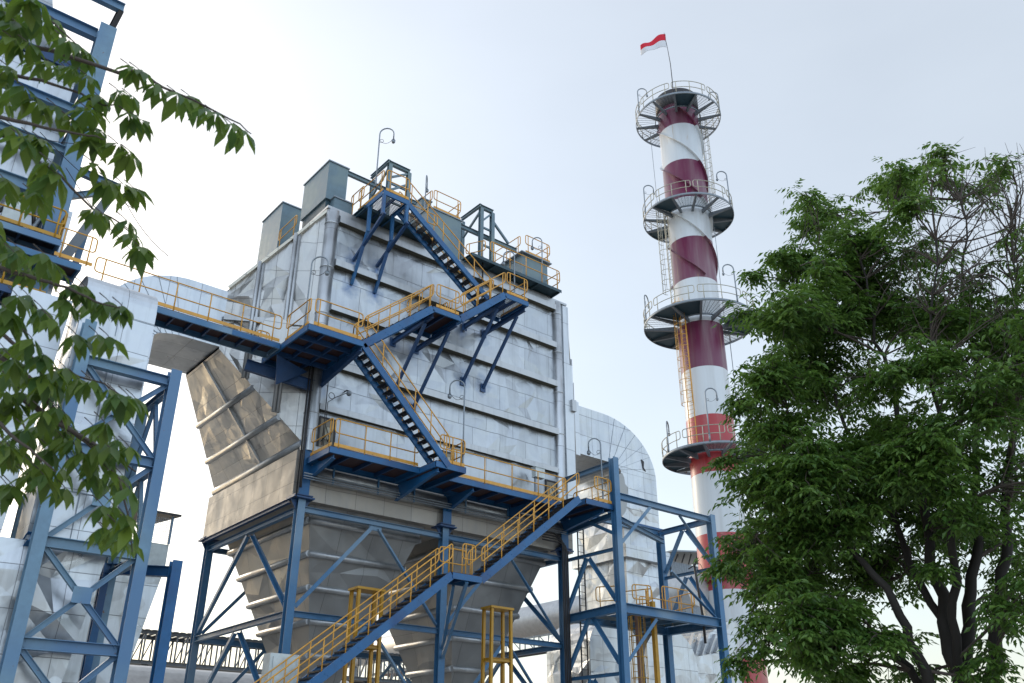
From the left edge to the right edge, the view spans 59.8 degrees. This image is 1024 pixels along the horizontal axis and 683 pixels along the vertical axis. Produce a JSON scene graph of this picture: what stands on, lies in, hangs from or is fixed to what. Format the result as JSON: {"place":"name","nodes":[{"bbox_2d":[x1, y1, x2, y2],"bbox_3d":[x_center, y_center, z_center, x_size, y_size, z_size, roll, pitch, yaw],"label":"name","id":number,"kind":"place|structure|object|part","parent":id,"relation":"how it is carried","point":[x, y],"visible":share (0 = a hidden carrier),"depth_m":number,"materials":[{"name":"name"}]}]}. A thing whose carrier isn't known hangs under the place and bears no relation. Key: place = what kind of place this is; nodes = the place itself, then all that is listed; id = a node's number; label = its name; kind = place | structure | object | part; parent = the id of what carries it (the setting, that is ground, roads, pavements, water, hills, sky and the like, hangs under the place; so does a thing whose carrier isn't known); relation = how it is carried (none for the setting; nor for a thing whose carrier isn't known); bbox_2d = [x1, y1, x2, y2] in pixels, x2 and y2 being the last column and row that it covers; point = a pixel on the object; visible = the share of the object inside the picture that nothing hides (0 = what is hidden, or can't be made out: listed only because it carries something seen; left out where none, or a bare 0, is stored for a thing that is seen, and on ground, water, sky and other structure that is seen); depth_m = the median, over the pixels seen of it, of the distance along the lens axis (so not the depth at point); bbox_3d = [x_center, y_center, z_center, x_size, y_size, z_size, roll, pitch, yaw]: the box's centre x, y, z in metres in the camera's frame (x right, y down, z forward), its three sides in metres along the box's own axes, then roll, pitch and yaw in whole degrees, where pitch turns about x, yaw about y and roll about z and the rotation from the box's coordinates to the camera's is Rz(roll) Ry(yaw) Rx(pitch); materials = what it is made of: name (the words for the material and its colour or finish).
{"place":"outdoors","nodes":[
{"label":"outdoors","id":0,"kind":"place"},
{"bbox_2d":[61,511,181,682],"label":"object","id":1,"kind":"object","parent":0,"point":[158,554],"visible":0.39,"depth_m":31.83,"materials":[{"name":"grey metal"}]},
{"bbox_2d":[130,628,411,682],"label":"conveyor bridge","id":2,"kind":"structure","parent":0,"point":[146,634],"depth_m":58.83,"materials":[{"name":"grey metal"}]},
{"bbox_2d":[0,0,1023,682],"label":"sky","id":3,"kind":"structure","parent":0,"point":[522,110],"materials":[{"name":"white"}]},
{"bbox_2d":[374,609,686,682],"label":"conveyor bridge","id":4,"kind":"structure","parent":0,"point":[548,634],"depth_m":78.92,"materials":[{"name":"grey metal"}]},
{"bbox_2d":[666,550,700,626],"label":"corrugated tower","id":5,"kind":"structure","parent":0,"point":[683,560],"depth_m":70.24,"materials":[{"name":"metal"}]},
{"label":"pavement","id":6,"kind":"structure","parent":0,"visible":0},
{"bbox_2d":[0,0,125,307],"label":"boiler house","id":7,"kind":"structure","parent":6,"relation":"on","point":[102,38],"depth_m":32.41,"materials":[{"name":"blue paint"}]},
{"bbox_2d":[0,196,67,305],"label":"boiler platform","id":8,"kind":"structure","parent":7,"relation":"attached to","point":[17,233],"depth_m":29.25,"materials":[{"name":"blue paint"}]},
{"bbox_2d":[0,201,47,229],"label":"pipe cluster","id":9,"kind":"object","parent":8,"relation":"on","point":[11,213],"visible":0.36,"depth_m":29.60,"materials":[{"name":"metal"}]},
{"bbox_2d":[0,120,167,255],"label":"overhead wires","id":10,"kind":"object","parent":8,"relation":"attached to","point":[86,177],"visible":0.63,"depth_m":31.27,"materials":[{"name":"metal"}]},
{"bbox_2d":[6,227,282,357],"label":"inlet walkway","id":11,"kind":"structure","parent":7,"relation":"attached to","point":[192,326],"depth_m":32.24,"materials":[{"name":"blue paint"}]},
{"bbox_2d":[0,276,157,682],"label":"riser duct","id":12,"kind":"object","parent":6,"relation":"on","point":[53,593],"visible":0.48,"depth_m":25.60,"materials":[{"name":"silver metal"}]},
{"bbox_2d":[0,319,181,682],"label":"duct support tower","id":13,"kind":"structure","parent":6,"relation":"on","point":[19,641],"depth_m":25.21,"materials":[{"name":"blue metal"}]},
{"bbox_2d":[23,531,182,682],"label":"portal frame","id":14,"kind":"object","parent":6,"relation":"on","point":[171,572],"visible":0.5,"depth_m":26.48,"materials":[{"name":"blue paint"}]},
{"bbox_2d":[126,665,348,682],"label":"pipe","id":15,"kind":"object","parent":6,"relation":"on","point":[138,673],"visible":0.25,"depth_m":44.32,"materials":[{"name":"silver metal"}]},
{"bbox_2d":[261,653,298,682],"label":"electrical cabinet","id":16,"kind":"object","parent":6,"relation":"on","point":[271,661],"visible":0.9,"depth_m":28.42,"materials":[{"name":"grey metal"}]},
{"bbox_3d":[-7.285,10.892,28.234,0.800,1.700,0.035,20,-33,-35],"label":"door","id":17,"kind":"part","parent":16,"relation":"part of","materials":[{"name":"grey metal"}]},
{"bbox_2d":[342,586,385,682],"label":"lifting stand","id":18,"kind":"object","parent":6,"relation":"on","point":[372,647],"visible":0.55,"depth_m":31.34,"materials":[{"name":"yellow paint"}]},
{"bbox_2d":[184,439,573,682],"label":"support frame","id":19,"kind":"object","parent":6,"relation":"on","point":[288,614],"visible":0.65,"depth_m":35.68,"materials":[{"name":"blue paint"}]},
{"bbox_2d":[186,205,576,682],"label":"filter casing","id":20,"kind":"object","parent":19,"relation":"on","point":[522,410],"visible":0.64,"depth_m":38.04,"materials":[{"name":"metal"}]},
{"bbox_2d":[120,275,227,397],"bbox_3d":[-14.813,1.851,35.009,4.879,8.950,3.587,20,-33,-35],"label":"inlet duct","id":21,"kind":"object","parent":20,"relation":"attached to","point":[170,350],"visible":0.21,"depth_m":36.02,"materials":[{"name":"silver metal"}]},
{"bbox_2d":[257,201,301,262],"bbox_3d":[-11.505,-5.037,43.986,1.100,2.860,2.300,20,-33,-35],"label":"insulator box","id":22,"kind":"object","parent":20,"relation":"on","point":[279,217],"visible":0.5,"depth_m":43.57,"materials":[{"name":"grey paint"}]},
{"bbox_2d":[278,215,297,245],"bbox_3d":[-10.528,-5.085,41.726,0.052,1.162,1.845,20,-33,-35],"label":"roof railing","id":23,"kind":"object","parent":20,"relation":"on","point":[289,230],"visible":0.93,"depth_m":41.77,"materials":[{"name":"yellow metal"}]},
{"bbox_2d":[244,298,363,390],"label":"platform","id":24,"kind":"structure","parent":20,"relation":"attached to","point":[330,353],"depth_m":34.12,"materials":[{"name":"blue paint"}]},
{"bbox_2d":[303,256,328,326],"bbox_3d":[-7.263,-1.879,33.268,0.749,3.090,0.171,2,-26,-3],"label":"gooseneck lamp","id":25,"kind":"object","parent":24,"relation":"on","point":[326,272],"visible":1,"depth_m":33.58,"materials":[{"name":"metal"}]},
{"bbox_2d":[353,284,434,346],"bbox_3d":[-4.693,-0.931,35.567,3.274,3.861,0.928,20,-33,-35],"label":"stair flight","id":26,"kind":"object","parent":24,"relation":"on","point":[395,328],"visible":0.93,"depth_m":35.38,"materials":[{"name":"blue paint"}]},
{"bbox_2d":[295,366,313,497],"bbox_3d":[-7.881,3.056,34.119,0.204,6.000,0.107,4,-27,-9],"label":"downpipe","id":27,"kind":"object","parent":20,"relation":"attached to","point":[306,426],"visible":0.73,"depth_m":33.95,"materials":[{"name":"metal"}]},
{"bbox_2d":[300,159,349,227],"bbox_3d":[-8.682,-6.589,41.132,1.080,2.510,2.500,20,-33,-35],"label":"insulator box","id":28,"kind":"object","parent":20,"relation":"on","point":[325,183],"visible":0.67,"depth_m":40.61,"materials":[{"name":"grey paint"}]},
{"bbox_2d":[316,416,335,446],"bbox_3d":[-7.236,3.614,34.853,0.750,1.350,0.135,20,-33,-35],"label":"door","id":29,"kind":"structure","parent":20,"relation":"in","point":[321,418],"depth_m":34.87,"materials":[{"name":"metal"}]},
{"bbox_2d":[322,382,345,445],"bbox_3d":[-6.923,2.736,35.163,1.031,3.100,0.062,23,-34,-38],"label":"wall conduit","id":30,"kind":"object","parent":20,"relation":"attached to","point":[326,413],"depth_m":34.78,"materials":[{"name":"metal"}]},
{"bbox_2d":[329,390,351,398],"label":"bulkhead lamp","id":31,"kind":"object","parent":20,"relation":"attached to","point":[348,393],"visible":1,"depth_m":35.69,"materials":[{"name":"metal"}]},
{"bbox_2d":[329,195,352,213],"bbox_3d":[-7.877,-5.801,40.109,1.000,0.790,1.200,20,-33,-35],"label":"junction box","id":32,"kind":"object","parent":20,"relation":"on","point":[337,202],"visible":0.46,"depth_m":39.75,"materials":[{"name":"grey paint"}]},
{"bbox_2d":[350,170,409,292],"bbox_3d":[-5.753,-4.792,38.868,1.330,4.832,2.630,20,-33,-35],"label":"top landing","id":33,"kind":"object","parent":20,"relation":"on","point":[384,194],"visible":0.99,"depth_m":38.77,"materials":[{"name":"blue paint"}]},
{"bbox_2d":[375,128,394,186],"bbox_3d":[-5.492,-8.039,38.744,0.749,3.190,0.171,2,-26,-3],"label":"gooseneck lamp","id":34,"kind":"object","parent":33,"relation":"attached to","point":[393,140],"visible":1,"depth_m":39.05,"materials":[{"name":"metal"}]},
{"bbox_2d":[348,159,415,219],"bbox_3d":[-6.765,-6.558,43.021,4.250,4.730,1.790,20,-33,-35],"label":"lifting gantry","id":35,"kind":"object","parent":20,"relation":"on","point":[389,164],"visible":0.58,"depth_m":43.66,"materials":[{"name":"blue metal"}]},
{"bbox_2d":[351,186,437,242],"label":"roof walkway","id":36,"kind":"structure","parent":20,"relation":"on","point":[399,224],"depth_m":40.17,"materials":[{"name":"orange paint"}]},
{"bbox_2d":[388,284,460,410],"bbox_3d":[-3.695,0.307,37.532,1.480,4.556,3.197,20,-33,-35],"label":"landing","id":37,"kind":"object","parent":20,"relation":"attached to","point":[433,327],"visible":0.88,"depth_m":37.61,"materials":[{"name":"blue paint"}]},
{"bbox_2d":[447,272,505,324],"bbox_3d":[-1.500,-1.823,38.950,2.592,3.261,0.928,20,-33,-35],"label":"stair flight","id":38,"kind":"object","parent":37,"relation":"on","point":[465,315],"visible":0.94,"depth_m":38.66,"materials":[{"name":"blue paint"}]},
{"bbox_2d":[409,206,462,258],"bbox_3d":[-4.196,-4.639,44.733,2.050,2.810,2.900,20,-33,-35],"label":"insulator box","id":39,"kind":"object","parent":20,"relation":"on","point":[452,223],"visible":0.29,"depth_m":44.05,"materials":[{"name":"grey paint"}]},
{"bbox_2d":[411,197,432,217],"bbox_3d":[-4.626,-6.579,45.153,0.670,0.960,1.100,20,-33,-35],"label":"motor box","id":40,"kind":"object","parent":39,"relation":"on","point":[420,200],"visible":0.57,"depth_m":44.87,"materials":[{"name":"grey paint"}]},
{"bbox_2d":[424,175,428,208],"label":"gooseneck lamp","id":41,"kind":"object","parent":39,"relation":"on","point":[426,189],"visible":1,"depth_m":44.94,"materials":[{"name":"metal"}]},
{"bbox_2d":[424,190,460,218],"bbox_3d":[-3.775,-6.559,45.290,1.802,1.166,1.725,20,-33,-35],"label":"roof railing","id":42,"kind":"object","parent":39,"relation":"on","point":[458,212],"visible":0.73,"depth_m":44.70,"materials":[{"name":"yellow metal"}]},
{"bbox_2d":[442,450,454,460],"bbox_3d":[-2.763,5.275,38.151,0.750,1.200,0.135,20,-33,-35],"label":"door","id":43,"kind":"structure","parent":20,"relation":"in","point":[448,453],"depth_m":38.39,"materials":[{"name":"metal"}]},
{"bbox_2d":[306,418,613,532],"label":"walkway","id":44,"kind":"structure","parent":20,"relation":"attached to","point":[441,478],"depth_m":35.77,"materials":[{"name":"blue paint"}]},
{"bbox_2d":[353,318,450,469],"bbox_3d":[-4.288,2.121,34.429,4.309,5.139,0.928,20,-33,-35],"label":"stair flight","id":45,"kind":"object","parent":44,"relation":"on","point":[384,376],"visible":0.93,"depth_m":34.26,"materials":[{"name":"blue paint"}]},
{"bbox_2d":[303,472,566,534],"bbox_3d":[-2.636,6.825,36.949,13.250,0.275,0.061,20,-33,-35],"label":"cable tray","id":46,"kind":"object","parent":44,"relation":"attached to","point":[560,529],"visible":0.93,"depth_m":36.08,"materials":[{"name":"metal"}]},
{"bbox_2d":[447,379,464,462],"bbox_3d":[-2.252,3.256,35.628,0.729,3.780,0.171,2,-26,-3],"label":"gooseneck lamp","id":47,"kind":"object","parent":44,"relation":"on","point":[449,396],"visible":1,"depth_m":35.92,"materials":[{"name":"metal"}]},
{"bbox_2d":[531,466,545,495],"bbox_3d":[1.202,6.595,40.288,0.610,1.830,0.330,20,-33,-35],"label":"control box","id":48,"kind":"object","parent":44,"relation":"on","point":[541,475],"visible":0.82,"depth_m":40.43,"materials":[{"name":"metal"}]},
{"bbox_2d":[587,438,603,498],"bbox_3d":[3.711,5.755,39.858,0.679,3.055,0.171,2,-26,-3],"label":"gooseneck lamp","id":49,"kind":"object","parent":44,"relation":"on","point":[589,452],"visible":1,"depth_m":40.13,"materials":[{"name":"metal"}]},
{"bbox_2d":[479,256,483,299],"bbox_3d":[-1.540,-2.589,42.889,0.140,3.300,0.470,20,-33,-35],"label":"vent pipe","id":50,"kind":"object","parent":20,"relation":"attached to","point":[482,277],"visible":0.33,"depth_m":43.01,"materials":[{"name":"metal"}]},
{"bbox_2d":[460,203,516,260],"bbox_3d":[-1.569,-4.709,46.168,3.800,4.210,1.790,20,-33,-35],"label":"lifting gantry","id":51,"kind":"object","parent":20,"relation":"on","point":[479,233],"visible":0.76,"depth_m":46.07,"materials":[{"name":"grey metal"}]},
{"bbox_2d":[460,272,528,392],"bbox_3d":[-0.784,-0.419,40.573,1.430,4.556,3.197,20,-33,-35],"label":"landing","id":52,"kind":"object","parent":20,"relation":"attached to","point":[513,313],"visible":0.81,"depth_m":40.61,"materials":[{"name":"blue paint"}]},
{"bbox_2d":[396,183,492,305],"bbox_3d":[-2.992,-4.204,40.129,4.849,4.557,0.928,20,-33,-35],"label":"stair flight","id":53,"kind":"object","parent":52,"relation":"attached to","point":[446,254],"visible":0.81,"depth_m":39.91,"materials":[{"name":"blue paint"}]},
{"bbox_2d":[502,251,514,292],"bbox_3d":[-0.165,-3.063,40.557,0.629,2.480,0.171,2,-26,-3],"label":"gooseneck lamp","id":54,"kind":"object","parent":52,"relation":"on","point":[503,263],"visible":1,"depth_m":40.76,"materials":[{"name":"metal"}]},
{"bbox_2d":[461,240,561,298],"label":"roof walkway","id":55,"kind":"structure","parent":20,"relation":"on","point":[541,287],"depth_m":44.42,"materials":[{"name":"orange paint"}]},
{"bbox_2d":[531,237,542,281],"bbox_3d":[1.276,-4.179,45.910,0.629,2.830,0.171,2,-26,-3],"label":"gooseneck lamp","id":56,"kind":"object","parent":55,"relation":"on","point":[532,248],"visible":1,"depth_m":46.15,"materials":[{"name":"metal"}]},
{"bbox_2d":[501,250,551,283],"bbox_3d":[0.368,-2.975,47.643,2.110,2.210,3.010,20,-33,-35],"label":"insulator box","id":57,"kind":"object","parent":20,"relation":"on","point":[532,264],"visible":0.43,"depth_m":46.89,"materials":[{"name":"grey paint"}]},
{"bbox_2d":[494,235,549,261],"bbox_3d":[0.521,-4.500,48.323,1.952,1.166,2.595,20,-33,-35],"label":"roof railing","id":58,"kind":"object","parent":57,"relation":"on","point":[547,253],"visible":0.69,"depth_m":47.56,"materials":[{"name":"yellow metal"}]},
{"bbox_2d":[545,479,556,500],"bbox_3d":[1.864,7.059,41.529,0.750,1.200,0.135,20,-33,-35],"label":"door","id":59,"kind":"structure","parent":20,"relation":"in","point":[547,482],"depth_m":41.59,"materials":[{"name":"metal"}]},
{"bbox_2d":[572,402,669,631],"bbox_3d":[4.767,9.744,48.980,6.754,11.200,4.300,20,-33,-35],"label":"outlet duct","id":60,"kind":"object","parent":20,"relation":"attached to","point":[625,446],"visible":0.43,"depth_m":48.69,"materials":[{"name":"metal"}]},
{"bbox_2d":[547,624,637,682],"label":"arched duct","id":61,"kind":"object","parent":60,"relation":"attached to","point":[602,660],"visible":0.48,"depth_m":43.62,"materials":[{"name":"silver metal"}]},
{"bbox_2d":[437,543,481,658],"bbox_3d":[-2.485,9.850,33.820,1.488,3.754,3.335,14,-30,-26],"label":"half landing","id":62,"kind":"object","parent":19,"relation":"attached to","point":[465,580],"visible":0.95,"depth_m":33.58,"materials":[{"name":"blue paint"}]},
{"bbox_2d":[467,473,581,586],"bbox_3d":[0.589,7.516,36.287,5.425,5.365,0.978,20,-33,-35],"label":"stair flight","id":63,"kind":"object","parent":62,"relation":"attached to","point":[490,568],"visible":0.96,"depth_m":35.85,"materials":[{"name":"blue paint"}]},
{"bbox_2d":[542,531,571,682],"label":"conduit bundle","id":64,"kind":"object","parent":19,"relation":"attached to","point":[566,610],"visible":0.95,"depth_m":39.29,"materials":[{"name":"metal"}]},
{"bbox_2d":[481,605,513,682],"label":"lifting stand","id":65,"kind":"object","parent":6,"relation":"on","point":[491,659],"visible":1,"depth_m":34.81,"materials":[{"name":"yellow paint"}]},
{"bbox_2d":[634,601,660,682],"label":"hoist post","id":66,"kind":"object","parent":6,"relation":"on","point":[655,654],"visible":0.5,"depth_m":39.02,"materials":[{"name":"yellow metal"}]},
{"bbox_2d":[565,456,731,682],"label":"duct support tower","id":67,"kind":"structure","parent":6,"relation":"on","point":[620,609],"depth_m":40.30,"materials":[{"name":"blue metal"}]},
{"bbox_2d":[577,530,588,682],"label":"plain ladder","id":68,"kind":"object","parent":67,"relation":"attached to","point":[580,605],"visible":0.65,"depth_m":39.92,"materials":[{"name":"metal"}]},
{"bbox_2d":[628,615,648,682],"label":"caged ladder","id":69,"kind":"object","parent":67,"relation":"attached to","point":[640,656],"visible":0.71,"depth_m":38.60,"materials":[{"name":"metal"}]},
{"bbox_2d":[595,584,694,625],"bbox_3d":[6.296,12.063,40.993,4.952,1.236,2.345,20,-33,-35],"label":"tower railing","id":70,"kind":"object","parent":67,"relation":"on","point":[647,597],"visible":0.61,"depth_m":40.64,"materials":[{"name":"yellow metal"}]},
{"bbox_2d":[688,562,706,643],"bbox_3d":[8.718,12.116,41.461,1.029,3.676,0.220,20,-33,-35],"label":"lamp post","id":71,"kind":"object","parent":67,"relation":"on","point":[699,597],"visible":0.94,"depth_m":41.61,"materials":[{"name":"metal"}]},
{"bbox_2d":[681,621,741,682],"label":"ribbed flue","id":72,"kind":"object","parent":6,"relation":"on","point":[707,657],"visible":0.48,"depth_m":49.23,"materials":[{"name":"metal"}]},
{"bbox_2d":[634,633,698,682],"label":"arched duct","id":73,"kind":"object","parent":72,"relation":"attached to","point":[685,667],"visible":0.4,"depth_m":46.66,"materials":[{"name":"silver metal"}]},
{"label":"ground","id":74,"kind":"structure","parent":0,"visible":0},
{"bbox_2d":[0,0,254,562],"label":"overhanging tree","id":75,"kind":"object","parent":74,"relation":"on","point":[49,388],"visible":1,"depth_m":5.50,"materials":[{"name":"green plant"}]},
{"bbox_2d":[348,573,708,676],"bbox_3d":[-6.010,29.392,70.694,2.100,13.252,54.518,20,-33,-35],"label":"pipe","id":76,"kind":"object","parent":74,"relation":"on","point":[528,623],"visible":0.16,"depth_m":62.91,"materials":[{"name":"silver metal"}]},
{"bbox_2d":[635,81,768,682],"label":"banded chimney","id":77,"kind":"object","parent":74,"relation":"on","point":[685,206],"visible":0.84,"depth_m":63.68,"materials":[{"name":"paint"}]},
{"bbox_2d":[637,88,647,112],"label":"chimney lamp","id":78,"kind":"object","parent":77,"relation":"attached to","point":[638,98],"visible":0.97,"depth_m":72.40,"materials":[{"name":"metal"}]},
{"bbox_2d":[644,295,649,320],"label":"chimney lamp","id":79,"kind":"object","parent":77,"relation":"attached to","point":[648,306],"visible":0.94,"depth_m":64.32,"materials":[{"name":"metal"}]},
{"bbox_2d":[643,185,654,213],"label":"chimney lamp","id":80,"kind":"object","parent":77,"relation":"attached to","point":[647,194],"visible":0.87,"depth_m":68.49,"materials":[{"name":"metal"}]},
{"bbox_2d":[656,210,675,320],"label":"chimney ladder","id":81,"kind":"object","parent":77,"relation":"attached to","point":[666,235],"visible":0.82,"depth_m":65.82,"materials":[{"name":"grey metal"}]},
{"bbox_2d":[666,421,669,451],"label":"chimney lamp","id":82,"kind":"object","parent":77,"relation":"on","point":[667,431],"visible":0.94,"depth_m":59.29,"materials":[{"name":"metal"}]},
{"bbox_2d":[664,34,673,94],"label":"flagpole","id":83,"kind":"object","parent":77,"relation":"on","point":[670,66],"visible":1,"depth_m":70.73,"materials":[{"name":"metal"}]},
{"bbox_2d":[640,34,666,54],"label":"flag","id":84,"kind":"object","parent":83,"relation":"attached to","point":[658,41],"visible":1,"depth_m":72.16,"materials":[{"name":"red fabric"}]},
{"bbox_2d":[672,297,697,443],"bbox_3d":[11.753,2.065,60.798,0.790,11.150,0.873,20,-33,-35],"label":"chimney ladder","id":85,"kind":"object","parent":77,"relation":"attached to","point":[689,368],"visible":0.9,"depth_m":60.88,"materials":[{"name":"grey metal"}]},
{"bbox_2d":[650,125,749,510],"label":"lightning cable","id":86,"kind":"object","parent":77,"relation":"attached to","point":[716,249],"visible":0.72,"depth_m":67.37,"materials":[{"name":"grey metal"}]},
{"bbox_2d":[698,115,715,208],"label":"chimney ladder","id":87,"kind":"object","parent":77,"relation":"attached to","point":[710,161],"visible":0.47,"depth_m":71.52,"materials":[{"name":"grey metal"}]},
{"bbox_2d":[704,388,718,440],"bbox_3d":[13.008,4.678,57.590,0.900,3.720,0.173,1,-26,-2],"label":"chimney lamp","id":88,"kind":"object","parent":77,"relation":"attached to","point":[717,399],"visible":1,"depth_m":57.92,"materials":[{"name":"metal"}]},
{"bbox_2d":[716,171,730,203],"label":"chimney lamp","id":89,"kind":"object","parent":77,"relation":"on","point":[717,179],"visible":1,"depth_m":67.41,"materials":[{"name":"metal"}]},
{"bbox_2d":[722,264,738,301],"bbox_3d":[15.078,-4.072,61.777,0.900,3.020,0.173,1,-26,-2],"label":"chimney lamp","id":90,"kind":"object","parent":77,"relation":"on","point":[723,273],"visible":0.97,"depth_m":62.01,"materials":[{"name":"metal"}]},
{"bbox_2d":[693,139,1023,682],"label":"tree","id":91,"kind":"object","parent":74,"relation":"on","point":[896,467],"visible":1,"depth_m":17.87,"materials":[{"name":"green plant"}]},
{"bbox_3d":[-10.099,12.221,24.076,1.600,0.240,1.500,20,-33,-35],"label":"foot landing","id":92,"kind":"object","parent":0,"visible":0},
{"bbox_2d":[254,544,452,682],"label":"stair flight","id":93,"kind":"object","parent":92,"relation":"on","point":[327,668],"visible":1,"depth_m":30.04,"materials":[{"name":"blue paint"}]}
]}

